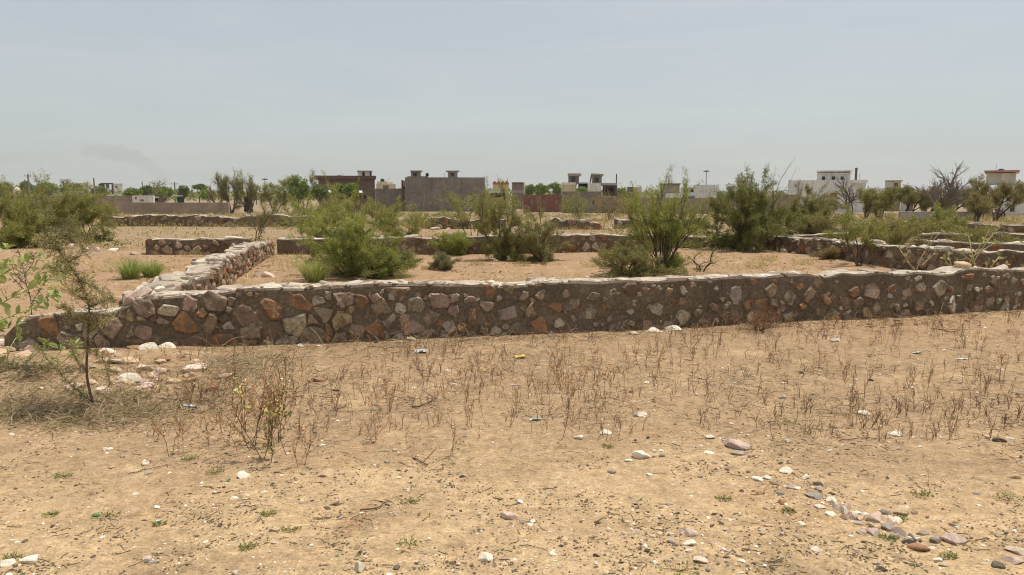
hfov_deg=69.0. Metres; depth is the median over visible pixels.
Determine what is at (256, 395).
dry weed
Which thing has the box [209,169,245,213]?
thorn tree
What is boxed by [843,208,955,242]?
shrub
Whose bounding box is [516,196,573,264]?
shrub
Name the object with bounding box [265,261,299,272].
green tuft
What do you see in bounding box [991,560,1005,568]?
stone
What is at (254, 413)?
dry weed
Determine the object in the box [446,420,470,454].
leafy weed
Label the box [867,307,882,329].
dry weed
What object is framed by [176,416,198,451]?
dry weed
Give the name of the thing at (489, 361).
dry weed
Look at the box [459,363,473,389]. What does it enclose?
dry weed
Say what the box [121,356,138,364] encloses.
stone
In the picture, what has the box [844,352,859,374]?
dry weed
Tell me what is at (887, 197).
thorn tree
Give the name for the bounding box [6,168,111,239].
shrub
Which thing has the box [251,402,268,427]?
dry weed
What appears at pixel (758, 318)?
shrub
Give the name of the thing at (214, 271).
stone wall
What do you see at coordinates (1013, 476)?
stone
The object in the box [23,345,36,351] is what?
stone
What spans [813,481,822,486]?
stone
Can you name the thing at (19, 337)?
milkweed
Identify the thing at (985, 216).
field grass
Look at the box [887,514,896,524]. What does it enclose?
stone
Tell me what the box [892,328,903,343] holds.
dry weed
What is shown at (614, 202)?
shrub
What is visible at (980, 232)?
shrub
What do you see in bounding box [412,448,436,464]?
twig
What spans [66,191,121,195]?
shed row
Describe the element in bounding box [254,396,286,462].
leafy weed
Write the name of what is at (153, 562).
stone
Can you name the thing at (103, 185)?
framed building
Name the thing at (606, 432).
stone
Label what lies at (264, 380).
dry weed
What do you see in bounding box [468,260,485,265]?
green tuft
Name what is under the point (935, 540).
stone
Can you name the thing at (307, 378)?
dry weed
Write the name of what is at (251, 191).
thorn tree
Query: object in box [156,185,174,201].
broadleaf tree
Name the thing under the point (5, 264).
milkweed
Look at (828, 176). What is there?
white house
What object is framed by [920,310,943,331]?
dry weed
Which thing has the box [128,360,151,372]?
green tuft
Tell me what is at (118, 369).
stone
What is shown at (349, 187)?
broadleaf tree
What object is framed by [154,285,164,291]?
stone
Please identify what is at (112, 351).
stone
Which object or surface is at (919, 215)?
grey wall
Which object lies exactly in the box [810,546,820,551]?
stone
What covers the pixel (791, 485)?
stone
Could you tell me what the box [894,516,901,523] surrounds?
stone
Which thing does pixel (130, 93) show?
sky
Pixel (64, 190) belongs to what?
broadleaf tree
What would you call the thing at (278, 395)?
leafy weed
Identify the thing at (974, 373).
dry weed
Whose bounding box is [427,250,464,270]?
shrub
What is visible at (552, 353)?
dry weed
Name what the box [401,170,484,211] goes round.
grey house
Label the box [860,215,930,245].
shrub
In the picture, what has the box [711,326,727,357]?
dry weed
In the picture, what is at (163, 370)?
stone
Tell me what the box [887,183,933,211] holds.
thorn tree
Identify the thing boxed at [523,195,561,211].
red brick wall
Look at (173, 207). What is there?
boundary wall
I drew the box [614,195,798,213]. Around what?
long compound wall
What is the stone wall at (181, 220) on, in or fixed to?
on the ground at (500, 468)
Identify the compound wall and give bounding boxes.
[562,191,614,212]
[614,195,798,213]
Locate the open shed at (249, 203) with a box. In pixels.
[241,195,261,211]
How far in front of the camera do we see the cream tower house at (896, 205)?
128.60 m
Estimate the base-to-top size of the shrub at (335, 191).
2.944 m
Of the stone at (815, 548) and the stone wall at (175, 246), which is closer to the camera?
the stone at (815, 548)
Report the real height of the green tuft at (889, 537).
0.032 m
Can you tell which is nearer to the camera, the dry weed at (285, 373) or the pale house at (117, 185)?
the dry weed at (285, 373)
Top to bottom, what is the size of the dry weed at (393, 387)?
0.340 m
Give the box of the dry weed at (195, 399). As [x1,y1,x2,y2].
[189,389,204,412]
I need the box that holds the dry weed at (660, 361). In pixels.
[656,348,663,375]
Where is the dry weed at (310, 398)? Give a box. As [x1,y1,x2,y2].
[308,382,314,412]
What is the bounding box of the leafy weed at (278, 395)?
[261,379,299,441]
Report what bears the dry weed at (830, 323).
on the ground at (500, 468)
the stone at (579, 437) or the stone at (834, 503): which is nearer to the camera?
the stone at (834, 503)
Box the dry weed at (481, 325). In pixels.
[480,315,489,339]
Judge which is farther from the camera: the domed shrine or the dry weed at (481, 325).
the domed shrine
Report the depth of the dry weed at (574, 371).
7.98 m
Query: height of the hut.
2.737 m
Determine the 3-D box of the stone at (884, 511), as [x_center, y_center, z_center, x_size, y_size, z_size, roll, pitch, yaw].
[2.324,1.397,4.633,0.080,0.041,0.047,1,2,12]
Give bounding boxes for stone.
[0,348,6,353]
[0,558,15,566]
[3,346,17,351]
[14,350,31,356]
[19,554,38,563]
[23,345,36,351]
[64,383,85,390]
[83,379,98,384]
[89,246,100,251]
[95,358,108,362]
[96,386,112,392]
[100,348,115,353]
[108,359,121,362]
[108,366,121,371]
[117,373,141,380]
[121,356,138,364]
[123,292,137,304]
[127,345,139,348]
[135,379,151,382]
[136,287,152,296]
[137,342,158,349]
[140,382,152,388]
[141,459,148,465]
[142,365,154,370]
[144,470,152,474]
[148,560,159,564]
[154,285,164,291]
[154,356,170,360]
[154,367,166,373]
[155,359,166,363]
[159,342,175,347]
[165,378,182,383]
[179,363,206,372]
[182,372,195,377]
[183,377,196,381]
[188,359,201,363]
[209,368,225,373]
[237,471,250,478]
[253,271,261,276]
[261,271,274,276]
[313,378,325,381]
[318,468,334,476]
[343,565,351,570]
[354,561,365,572]
[478,552,493,561]
[500,511,520,519]
[573,435,582,439]
[599,429,611,434]
[607,469,615,473]
[632,450,650,458]
[633,412,647,416]
[646,327,661,332]
[665,325,681,330]
[667,537,674,542]
[678,528,697,536]
[683,539,696,545]
[693,556,707,562]
[724,438,750,449]
[730,450,747,455]
[751,476,762,480]
[761,475,771,479]
[778,498,786,504]
[779,467,792,473]
[786,483,796,488]
[806,492,822,499]
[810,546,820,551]
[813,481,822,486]
[814,504,825,508]
[815,486,823,489]
[824,511,836,515]
[826,496,836,502]
[830,500,839,507]
[838,504,851,510]
[839,514,847,519]
[841,506,849,514]
[847,513,859,519]
[853,521,863,524]
[856,410,869,414]
[857,516,864,520]
[865,527,879,536]
[866,511,883,522]
[866,521,879,528]
[878,566,887,571]
[879,509,892,514]
[881,523,892,529]
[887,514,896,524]
[888,430,901,436]
[889,533,899,538]
[891,505,908,515]
[892,525,906,536]
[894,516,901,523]
[901,538,915,543]
[907,542,929,550]
[908,532,915,539]
[916,530,928,535]
[929,537,941,543]
[932,557,942,561]
[938,562,947,566]
[940,532,968,544]
[954,261,970,267]
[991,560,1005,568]
[992,437,1006,441]
[1001,556,1023,563]
[1004,546,1023,555]
[1007,474,1021,478]
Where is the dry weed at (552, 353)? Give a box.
[543,343,559,364]
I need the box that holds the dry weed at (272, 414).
[261,382,286,455]
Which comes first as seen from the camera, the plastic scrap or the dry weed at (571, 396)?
the dry weed at (571, 396)
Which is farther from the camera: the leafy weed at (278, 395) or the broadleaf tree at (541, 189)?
the broadleaf tree at (541, 189)
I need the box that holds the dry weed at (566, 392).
[559,384,574,406]
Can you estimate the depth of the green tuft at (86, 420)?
6.52 m
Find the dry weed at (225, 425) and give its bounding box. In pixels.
[210,411,236,448]
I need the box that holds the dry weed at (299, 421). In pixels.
[284,404,308,437]
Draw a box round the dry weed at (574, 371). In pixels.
[571,363,590,382]
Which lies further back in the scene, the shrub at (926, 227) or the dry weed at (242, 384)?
the shrub at (926, 227)
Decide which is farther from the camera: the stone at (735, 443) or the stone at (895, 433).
the stone at (895, 433)
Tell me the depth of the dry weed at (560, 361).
8.29 m
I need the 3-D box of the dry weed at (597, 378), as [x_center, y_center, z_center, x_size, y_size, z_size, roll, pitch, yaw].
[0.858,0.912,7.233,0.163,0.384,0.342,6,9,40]
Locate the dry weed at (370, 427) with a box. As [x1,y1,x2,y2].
[359,414,378,441]
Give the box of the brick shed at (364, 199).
[320,190,372,212]
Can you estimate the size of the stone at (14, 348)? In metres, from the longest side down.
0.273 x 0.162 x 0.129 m
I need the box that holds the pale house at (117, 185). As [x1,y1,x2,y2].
[113,183,122,193]
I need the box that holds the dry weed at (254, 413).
[232,379,279,441]
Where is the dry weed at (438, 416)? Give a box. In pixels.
[431,409,444,426]
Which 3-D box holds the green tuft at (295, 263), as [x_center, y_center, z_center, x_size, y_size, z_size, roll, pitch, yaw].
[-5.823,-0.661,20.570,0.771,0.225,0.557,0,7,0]
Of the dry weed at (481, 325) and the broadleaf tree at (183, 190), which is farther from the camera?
the broadleaf tree at (183, 190)
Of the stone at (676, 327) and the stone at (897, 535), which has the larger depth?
the stone at (676, 327)
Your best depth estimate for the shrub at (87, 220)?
31.72 m
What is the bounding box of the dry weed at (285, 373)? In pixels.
[274,347,298,389]
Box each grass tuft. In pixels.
[105,256,148,278]
[138,257,171,277]
[288,255,336,281]
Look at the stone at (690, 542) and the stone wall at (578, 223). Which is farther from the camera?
the stone wall at (578, 223)
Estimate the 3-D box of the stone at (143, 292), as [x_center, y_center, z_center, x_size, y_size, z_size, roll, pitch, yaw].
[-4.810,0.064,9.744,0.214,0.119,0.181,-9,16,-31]
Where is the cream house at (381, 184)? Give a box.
[376,178,395,188]
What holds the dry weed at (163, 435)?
on the ground at (500, 468)
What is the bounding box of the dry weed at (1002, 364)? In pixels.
[995,346,1009,376]
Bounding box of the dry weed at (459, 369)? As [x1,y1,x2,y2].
[449,357,469,379]
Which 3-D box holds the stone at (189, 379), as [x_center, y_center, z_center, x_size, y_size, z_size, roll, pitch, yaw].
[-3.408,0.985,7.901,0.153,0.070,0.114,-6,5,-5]
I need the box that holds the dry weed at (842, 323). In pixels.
[836,310,847,336]
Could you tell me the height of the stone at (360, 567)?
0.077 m
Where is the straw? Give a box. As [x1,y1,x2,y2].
[151,298,1023,478]
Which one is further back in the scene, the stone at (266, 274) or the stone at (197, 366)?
the stone at (266, 274)
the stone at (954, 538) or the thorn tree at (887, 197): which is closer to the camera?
the stone at (954, 538)
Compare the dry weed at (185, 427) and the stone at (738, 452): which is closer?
the stone at (738, 452)
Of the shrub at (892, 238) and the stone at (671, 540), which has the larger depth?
the shrub at (892, 238)
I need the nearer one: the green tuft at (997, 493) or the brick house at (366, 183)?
the green tuft at (997, 493)
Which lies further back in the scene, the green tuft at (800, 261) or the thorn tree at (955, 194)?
the thorn tree at (955, 194)
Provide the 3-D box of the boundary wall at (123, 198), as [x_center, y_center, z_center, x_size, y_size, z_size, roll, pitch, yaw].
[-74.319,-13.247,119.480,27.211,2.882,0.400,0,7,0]
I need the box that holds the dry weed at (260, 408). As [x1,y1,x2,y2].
[220,390,274,450]
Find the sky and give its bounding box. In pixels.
[0,0,1023,195]
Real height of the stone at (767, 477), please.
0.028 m
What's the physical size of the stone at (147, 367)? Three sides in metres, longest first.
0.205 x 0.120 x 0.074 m
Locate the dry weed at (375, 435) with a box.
[364,424,383,440]
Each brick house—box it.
[314,171,375,203]
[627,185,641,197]
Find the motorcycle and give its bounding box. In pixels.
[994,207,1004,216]
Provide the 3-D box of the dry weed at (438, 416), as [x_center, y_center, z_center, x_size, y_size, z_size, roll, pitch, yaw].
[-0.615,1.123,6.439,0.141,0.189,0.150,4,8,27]
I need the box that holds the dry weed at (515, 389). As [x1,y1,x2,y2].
[509,381,522,412]
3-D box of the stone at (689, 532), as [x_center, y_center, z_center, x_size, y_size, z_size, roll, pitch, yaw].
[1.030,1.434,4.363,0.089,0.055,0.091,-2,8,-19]
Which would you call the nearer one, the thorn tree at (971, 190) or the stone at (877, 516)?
the stone at (877, 516)
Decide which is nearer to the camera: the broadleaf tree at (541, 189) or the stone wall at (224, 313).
the stone wall at (224, 313)
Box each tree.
[0,182,13,195]
[14,180,36,195]
[34,181,59,195]
[57,181,83,192]
[91,186,107,194]
[122,187,143,195]
[139,185,153,194]
[150,177,168,200]
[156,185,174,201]
[176,185,189,198]
[191,183,207,201]
[199,189,216,201]
[206,184,230,201]
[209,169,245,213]
[232,166,259,213]
[254,174,298,212]
[285,174,310,201]
[286,168,317,209]
[310,184,328,204]
[330,182,348,202]
[342,182,359,210]
[524,184,536,194]
[534,183,548,194]
[547,181,560,194]
[576,186,587,190]
[617,187,630,197]
[793,177,817,209]
[818,204,891,265]
[828,173,865,212]
[856,186,879,218]
[860,184,898,220]
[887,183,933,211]
[913,159,984,211]
[918,184,953,211]
[932,187,970,211]
[963,174,1023,220]
[963,175,993,210]
[964,189,1000,221]
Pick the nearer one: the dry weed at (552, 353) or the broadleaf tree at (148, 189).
the dry weed at (552, 353)
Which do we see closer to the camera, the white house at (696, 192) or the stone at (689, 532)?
the stone at (689, 532)
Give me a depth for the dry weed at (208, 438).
5.99 m
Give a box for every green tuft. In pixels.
[0,403,28,420]
[3,551,22,558]
[40,510,59,515]
[46,282,74,290]
[54,472,72,477]
[70,412,100,425]
[86,263,117,271]
[91,508,120,520]
[104,256,131,263]
[107,411,136,424]
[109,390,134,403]
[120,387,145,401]
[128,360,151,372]
[147,369,172,380]
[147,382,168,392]
[150,519,167,525]
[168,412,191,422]
[179,250,202,256]
[184,454,198,460]
[205,467,224,474]
[239,541,255,549]
[260,509,276,514]
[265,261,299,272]
[267,254,293,260]
[280,525,301,531]
[287,259,308,267]
[396,536,422,549]
[400,497,419,503]
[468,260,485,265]
[513,261,530,265]
[580,260,602,266]
[601,443,613,447]
[658,560,699,574]
[714,494,730,500]
[745,262,766,268]
[758,255,777,260]
[780,506,795,513]
[783,419,799,423]
[789,259,812,264]
[878,533,896,540]
[893,513,907,521]
[910,490,933,498]
[937,550,958,558]
[993,491,1023,501]
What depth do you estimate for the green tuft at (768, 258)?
22.22 m
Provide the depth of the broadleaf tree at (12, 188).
257.50 m
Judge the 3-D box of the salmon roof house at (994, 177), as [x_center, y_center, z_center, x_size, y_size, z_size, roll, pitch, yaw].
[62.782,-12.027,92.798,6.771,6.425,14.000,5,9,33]
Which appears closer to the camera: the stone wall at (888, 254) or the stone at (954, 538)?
the stone at (954, 538)
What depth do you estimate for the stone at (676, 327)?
11.05 m
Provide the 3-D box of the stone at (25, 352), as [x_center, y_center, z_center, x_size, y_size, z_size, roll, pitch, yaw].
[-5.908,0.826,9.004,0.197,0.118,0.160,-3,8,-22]
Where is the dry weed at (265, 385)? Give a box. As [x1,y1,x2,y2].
[253,372,277,391]
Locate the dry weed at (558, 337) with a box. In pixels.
[552,326,566,344]
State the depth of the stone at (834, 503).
4.69 m
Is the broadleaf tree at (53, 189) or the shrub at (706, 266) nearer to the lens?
the shrub at (706, 266)
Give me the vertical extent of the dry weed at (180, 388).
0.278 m
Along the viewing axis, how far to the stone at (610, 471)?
5.32 m
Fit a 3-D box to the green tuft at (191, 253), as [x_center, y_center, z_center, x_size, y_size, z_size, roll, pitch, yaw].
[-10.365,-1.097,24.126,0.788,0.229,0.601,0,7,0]
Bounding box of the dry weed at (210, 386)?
[202,374,220,400]
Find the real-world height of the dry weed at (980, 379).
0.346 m
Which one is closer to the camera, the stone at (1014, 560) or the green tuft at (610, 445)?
the stone at (1014, 560)
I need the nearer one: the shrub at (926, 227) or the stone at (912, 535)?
the stone at (912, 535)
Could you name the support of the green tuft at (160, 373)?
on the ground at (500, 468)
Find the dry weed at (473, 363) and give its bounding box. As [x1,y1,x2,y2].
[464,352,481,375]
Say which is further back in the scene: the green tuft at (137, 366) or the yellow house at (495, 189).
the yellow house at (495, 189)
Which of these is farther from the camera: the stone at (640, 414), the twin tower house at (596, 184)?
the twin tower house at (596, 184)
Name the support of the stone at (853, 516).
on the ground at (500, 468)
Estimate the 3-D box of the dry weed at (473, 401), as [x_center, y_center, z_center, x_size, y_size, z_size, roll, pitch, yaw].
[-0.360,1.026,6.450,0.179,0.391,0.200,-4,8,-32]
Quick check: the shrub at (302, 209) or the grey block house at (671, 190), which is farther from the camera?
the grey block house at (671, 190)
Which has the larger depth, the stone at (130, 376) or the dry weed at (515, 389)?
the stone at (130, 376)
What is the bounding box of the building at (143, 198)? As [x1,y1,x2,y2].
[132,195,154,201]
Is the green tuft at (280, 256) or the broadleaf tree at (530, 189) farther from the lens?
the broadleaf tree at (530, 189)
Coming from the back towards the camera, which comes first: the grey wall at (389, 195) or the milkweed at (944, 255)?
the grey wall at (389, 195)
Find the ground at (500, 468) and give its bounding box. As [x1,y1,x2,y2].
[0,196,1023,574]
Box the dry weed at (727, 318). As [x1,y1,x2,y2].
[720,313,732,325]
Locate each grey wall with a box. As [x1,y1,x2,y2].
[375,189,404,210]
[898,212,976,220]
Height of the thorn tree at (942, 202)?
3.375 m
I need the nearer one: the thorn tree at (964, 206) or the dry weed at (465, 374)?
the dry weed at (465, 374)
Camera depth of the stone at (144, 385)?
7.65 m
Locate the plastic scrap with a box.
[414,349,427,352]
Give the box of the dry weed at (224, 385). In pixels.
[209,367,234,408]
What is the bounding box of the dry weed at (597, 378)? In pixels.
[586,361,614,398]
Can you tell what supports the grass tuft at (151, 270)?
on the ground at (500, 468)
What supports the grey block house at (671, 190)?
on the ground at (500, 468)
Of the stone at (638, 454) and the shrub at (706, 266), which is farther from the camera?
the shrub at (706, 266)
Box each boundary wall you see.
[0,196,132,201]
[0,202,229,213]
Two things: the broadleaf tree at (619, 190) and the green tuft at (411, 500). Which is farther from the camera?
the broadleaf tree at (619, 190)
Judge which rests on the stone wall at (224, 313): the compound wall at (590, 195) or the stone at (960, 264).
the stone at (960, 264)
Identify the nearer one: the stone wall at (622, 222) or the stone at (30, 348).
the stone at (30, 348)
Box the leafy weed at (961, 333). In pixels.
[942,312,968,347]
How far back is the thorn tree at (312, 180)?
120.44 m
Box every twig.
[360,500,386,510]
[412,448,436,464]
[839,437,893,440]
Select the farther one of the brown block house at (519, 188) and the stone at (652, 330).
the brown block house at (519, 188)
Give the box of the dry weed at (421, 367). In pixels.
[412,352,434,380]
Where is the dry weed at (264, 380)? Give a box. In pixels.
[259,355,281,396]
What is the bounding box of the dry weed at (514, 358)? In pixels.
[506,351,522,373]
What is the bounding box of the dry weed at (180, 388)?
[173,378,190,401]
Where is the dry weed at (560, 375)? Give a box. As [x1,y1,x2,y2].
[548,358,573,392]
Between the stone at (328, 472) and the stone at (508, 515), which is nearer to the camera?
the stone at (508, 515)
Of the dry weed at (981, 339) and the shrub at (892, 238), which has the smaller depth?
the dry weed at (981, 339)
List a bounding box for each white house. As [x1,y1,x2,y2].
[665,185,716,197]
[788,168,867,211]
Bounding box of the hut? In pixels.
[155,197,164,201]
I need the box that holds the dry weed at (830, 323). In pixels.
[823,311,840,340]
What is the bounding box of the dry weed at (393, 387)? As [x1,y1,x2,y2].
[383,381,402,410]
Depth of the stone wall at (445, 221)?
43.88 m
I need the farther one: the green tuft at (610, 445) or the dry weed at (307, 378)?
the dry weed at (307, 378)
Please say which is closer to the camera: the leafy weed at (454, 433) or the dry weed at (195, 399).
the leafy weed at (454, 433)
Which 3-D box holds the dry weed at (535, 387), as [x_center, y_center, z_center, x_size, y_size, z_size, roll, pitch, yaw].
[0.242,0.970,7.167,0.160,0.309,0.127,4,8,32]
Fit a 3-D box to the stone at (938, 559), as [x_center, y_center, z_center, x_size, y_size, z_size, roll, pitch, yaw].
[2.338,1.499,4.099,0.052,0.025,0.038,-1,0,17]
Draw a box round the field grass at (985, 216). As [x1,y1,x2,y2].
[0,210,1023,251]
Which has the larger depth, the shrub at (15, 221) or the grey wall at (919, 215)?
the grey wall at (919, 215)
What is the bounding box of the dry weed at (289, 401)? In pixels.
[284,387,296,412]
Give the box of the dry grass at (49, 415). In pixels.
[0,346,347,439]
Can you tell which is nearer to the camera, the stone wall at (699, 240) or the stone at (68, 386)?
the stone at (68, 386)
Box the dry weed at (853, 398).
[849,375,858,412]
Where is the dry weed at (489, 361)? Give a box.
[484,348,495,372]
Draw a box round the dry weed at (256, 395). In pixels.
[245,379,285,446]
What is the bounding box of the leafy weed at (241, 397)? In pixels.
[224,375,294,458]
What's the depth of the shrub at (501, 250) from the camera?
22.68 m
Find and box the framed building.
[98,183,113,195]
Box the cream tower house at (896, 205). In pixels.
[885,180,913,210]
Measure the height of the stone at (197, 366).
0.087 m
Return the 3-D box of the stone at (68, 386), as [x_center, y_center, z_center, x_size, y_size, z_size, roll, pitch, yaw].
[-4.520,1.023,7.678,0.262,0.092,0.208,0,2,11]
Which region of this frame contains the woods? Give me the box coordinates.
[21,186,989,200]
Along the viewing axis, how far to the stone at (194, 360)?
8.58 m
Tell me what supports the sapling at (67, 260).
on the ground at (500, 468)
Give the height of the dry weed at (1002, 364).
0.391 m
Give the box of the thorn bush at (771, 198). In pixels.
[695,157,798,250]
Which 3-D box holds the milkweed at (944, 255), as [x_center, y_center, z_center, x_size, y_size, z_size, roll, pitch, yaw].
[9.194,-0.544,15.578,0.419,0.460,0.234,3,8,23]
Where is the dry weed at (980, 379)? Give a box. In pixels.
[972,364,992,397]
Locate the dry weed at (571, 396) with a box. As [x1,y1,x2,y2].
[563,361,582,436]
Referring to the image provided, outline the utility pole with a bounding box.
[24,174,30,195]
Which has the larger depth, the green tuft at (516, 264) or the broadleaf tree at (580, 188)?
the broadleaf tree at (580, 188)
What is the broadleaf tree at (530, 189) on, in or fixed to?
on the ground at (500, 468)
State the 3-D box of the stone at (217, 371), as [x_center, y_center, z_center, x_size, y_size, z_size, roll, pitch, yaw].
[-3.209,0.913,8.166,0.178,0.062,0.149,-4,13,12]
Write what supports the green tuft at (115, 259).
on the ground at (500, 468)
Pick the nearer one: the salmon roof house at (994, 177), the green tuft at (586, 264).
the green tuft at (586, 264)
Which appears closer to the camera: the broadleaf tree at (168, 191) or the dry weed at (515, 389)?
the dry weed at (515, 389)
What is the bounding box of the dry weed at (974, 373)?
[970,355,992,381]
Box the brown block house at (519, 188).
[512,182,524,208]
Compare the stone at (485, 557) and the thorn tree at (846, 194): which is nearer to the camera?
the stone at (485, 557)
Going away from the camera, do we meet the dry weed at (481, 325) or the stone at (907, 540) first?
the stone at (907, 540)
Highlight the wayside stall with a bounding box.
[173,195,183,201]
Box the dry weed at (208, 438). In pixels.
[191,416,224,445]
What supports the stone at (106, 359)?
on the ground at (500, 468)
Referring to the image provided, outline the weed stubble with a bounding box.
[96,302,1023,452]
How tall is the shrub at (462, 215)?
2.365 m
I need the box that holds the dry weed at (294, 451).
[288,422,319,465]
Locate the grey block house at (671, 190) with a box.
[659,175,680,197]
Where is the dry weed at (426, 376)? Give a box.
[422,364,431,389]
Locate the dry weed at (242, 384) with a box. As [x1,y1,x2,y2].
[228,375,249,407]
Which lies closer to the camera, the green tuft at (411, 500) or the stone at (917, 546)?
the stone at (917, 546)
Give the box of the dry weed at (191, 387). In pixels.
[181,379,208,407]
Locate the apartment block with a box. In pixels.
[59,179,71,187]
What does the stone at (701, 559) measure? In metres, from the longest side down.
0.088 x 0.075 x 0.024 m
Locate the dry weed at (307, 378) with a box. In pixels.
[297,368,318,383]
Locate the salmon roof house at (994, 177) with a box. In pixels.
[984,164,1023,214]
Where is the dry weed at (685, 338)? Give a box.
[678,326,704,349]
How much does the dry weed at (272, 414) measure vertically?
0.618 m
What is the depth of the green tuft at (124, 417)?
6.58 m
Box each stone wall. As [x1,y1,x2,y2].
[4,264,1023,350]
[102,214,336,226]
[119,240,274,306]
[145,236,251,254]
[277,232,671,254]
[425,217,505,228]
[549,217,601,229]
[614,217,708,228]
[673,235,710,247]
[760,234,1023,270]
[793,232,845,239]
[915,239,1023,250]
[918,232,1023,242]
[964,222,1023,232]
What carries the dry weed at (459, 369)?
on the ground at (500, 468)
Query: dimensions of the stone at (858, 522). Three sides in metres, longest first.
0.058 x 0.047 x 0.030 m
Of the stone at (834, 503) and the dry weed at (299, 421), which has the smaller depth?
the stone at (834, 503)
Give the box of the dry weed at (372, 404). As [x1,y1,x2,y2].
[365,393,387,427]
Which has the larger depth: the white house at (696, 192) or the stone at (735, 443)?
the white house at (696, 192)
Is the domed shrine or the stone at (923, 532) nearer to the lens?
the stone at (923, 532)
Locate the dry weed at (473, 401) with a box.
[456,387,475,427]
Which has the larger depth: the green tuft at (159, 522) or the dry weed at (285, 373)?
the dry weed at (285, 373)
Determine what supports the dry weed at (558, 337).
on the ground at (500, 468)
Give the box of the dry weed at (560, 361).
[550,349,564,373]
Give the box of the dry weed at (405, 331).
[397,318,409,345]
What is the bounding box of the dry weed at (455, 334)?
[447,318,466,352]
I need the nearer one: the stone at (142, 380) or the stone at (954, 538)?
the stone at (954, 538)
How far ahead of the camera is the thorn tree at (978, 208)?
57.23 m
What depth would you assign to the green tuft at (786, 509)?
4.61 m
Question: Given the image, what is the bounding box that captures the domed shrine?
[13,186,19,195]
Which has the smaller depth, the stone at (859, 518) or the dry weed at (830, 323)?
the stone at (859, 518)
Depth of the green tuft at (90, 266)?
19.60 m
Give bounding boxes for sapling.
[7,247,54,317]
[26,223,122,409]
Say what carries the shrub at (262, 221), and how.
on the ground at (500, 468)
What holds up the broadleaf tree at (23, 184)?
on the ground at (500, 468)
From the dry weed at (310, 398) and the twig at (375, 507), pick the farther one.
the dry weed at (310, 398)
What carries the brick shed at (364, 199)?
on the ground at (500, 468)
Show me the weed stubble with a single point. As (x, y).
(899, 404)
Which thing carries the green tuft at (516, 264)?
on the ground at (500, 468)
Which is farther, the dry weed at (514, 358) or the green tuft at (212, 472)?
the dry weed at (514, 358)
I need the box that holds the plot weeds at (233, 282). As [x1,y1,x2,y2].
[0,240,1020,328]
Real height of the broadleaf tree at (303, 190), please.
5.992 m
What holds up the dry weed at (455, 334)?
on the ground at (500, 468)
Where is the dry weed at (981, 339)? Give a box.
[971,327,992,349]
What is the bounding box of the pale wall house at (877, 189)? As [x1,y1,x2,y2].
[867,188,884,193]
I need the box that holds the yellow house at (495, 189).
[487,178,508,208]
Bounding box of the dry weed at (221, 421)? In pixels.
[216,395,242,441]
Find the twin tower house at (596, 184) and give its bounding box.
[561,173,616,196]
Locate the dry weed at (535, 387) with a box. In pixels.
[529,378,543,402]
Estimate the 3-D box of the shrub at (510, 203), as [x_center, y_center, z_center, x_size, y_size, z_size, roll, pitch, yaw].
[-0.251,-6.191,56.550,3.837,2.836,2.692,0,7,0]
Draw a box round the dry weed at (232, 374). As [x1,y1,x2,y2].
[224,357,243,395]
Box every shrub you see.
[0,174,56,248]
[1,207,102,247]
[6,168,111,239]
[46,180,121,242]
[235,198,285,239]
[261,190,325,215]
[276,193,365,237]
[285,197,416,278]
[313,171,415,235]
[331,246,423,278]
[360,195,448,236]
[424,230,476,254]
[425,182,499,221]
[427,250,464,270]
[445,186,500,235]
[472,175,530,261]
[489,188,528,220]
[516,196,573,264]
[560,182,603,220]
[581,186,641,219]
[590,237,681,277]
[614,164,713,274]
[684,162,812,252]
[685,246,724,271]
[707,235,731,247]
[719,307,796,335]
[764,181,867,235]
[808,245,843,259]
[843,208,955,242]
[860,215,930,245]
[901,201,973,241]
[938,219,1023,242]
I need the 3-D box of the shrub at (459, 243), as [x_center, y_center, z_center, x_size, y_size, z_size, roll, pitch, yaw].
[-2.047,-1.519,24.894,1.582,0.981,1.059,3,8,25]
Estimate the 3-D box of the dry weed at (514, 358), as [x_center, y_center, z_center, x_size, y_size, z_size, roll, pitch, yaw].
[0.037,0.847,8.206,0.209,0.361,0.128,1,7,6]
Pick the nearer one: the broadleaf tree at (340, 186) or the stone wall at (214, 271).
the stone wall at (214, 271)
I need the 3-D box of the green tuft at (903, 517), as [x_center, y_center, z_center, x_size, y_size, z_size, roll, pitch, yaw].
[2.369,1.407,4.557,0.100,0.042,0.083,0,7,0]
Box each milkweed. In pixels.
[0,243,72,332]
[0,328,83,370]
[897,228,944,270]
[940,251,960,265]
[960,223,1001,265]
[972,253,1010,267]
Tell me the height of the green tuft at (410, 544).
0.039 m
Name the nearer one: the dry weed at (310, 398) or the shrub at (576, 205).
the dry weed at (310, 398)
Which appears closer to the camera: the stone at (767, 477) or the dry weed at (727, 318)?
the stone at (767, 477)
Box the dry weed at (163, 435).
[150,414,192,456]
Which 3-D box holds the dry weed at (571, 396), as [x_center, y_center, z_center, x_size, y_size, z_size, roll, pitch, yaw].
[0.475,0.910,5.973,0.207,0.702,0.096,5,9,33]
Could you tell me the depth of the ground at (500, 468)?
5.72 m
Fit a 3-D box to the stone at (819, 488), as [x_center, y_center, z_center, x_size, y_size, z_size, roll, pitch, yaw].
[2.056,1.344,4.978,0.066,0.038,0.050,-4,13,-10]
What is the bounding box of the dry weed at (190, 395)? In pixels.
[182,378,196,414]
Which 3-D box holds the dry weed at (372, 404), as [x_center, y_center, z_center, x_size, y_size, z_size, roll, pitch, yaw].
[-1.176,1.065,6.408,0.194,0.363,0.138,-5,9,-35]

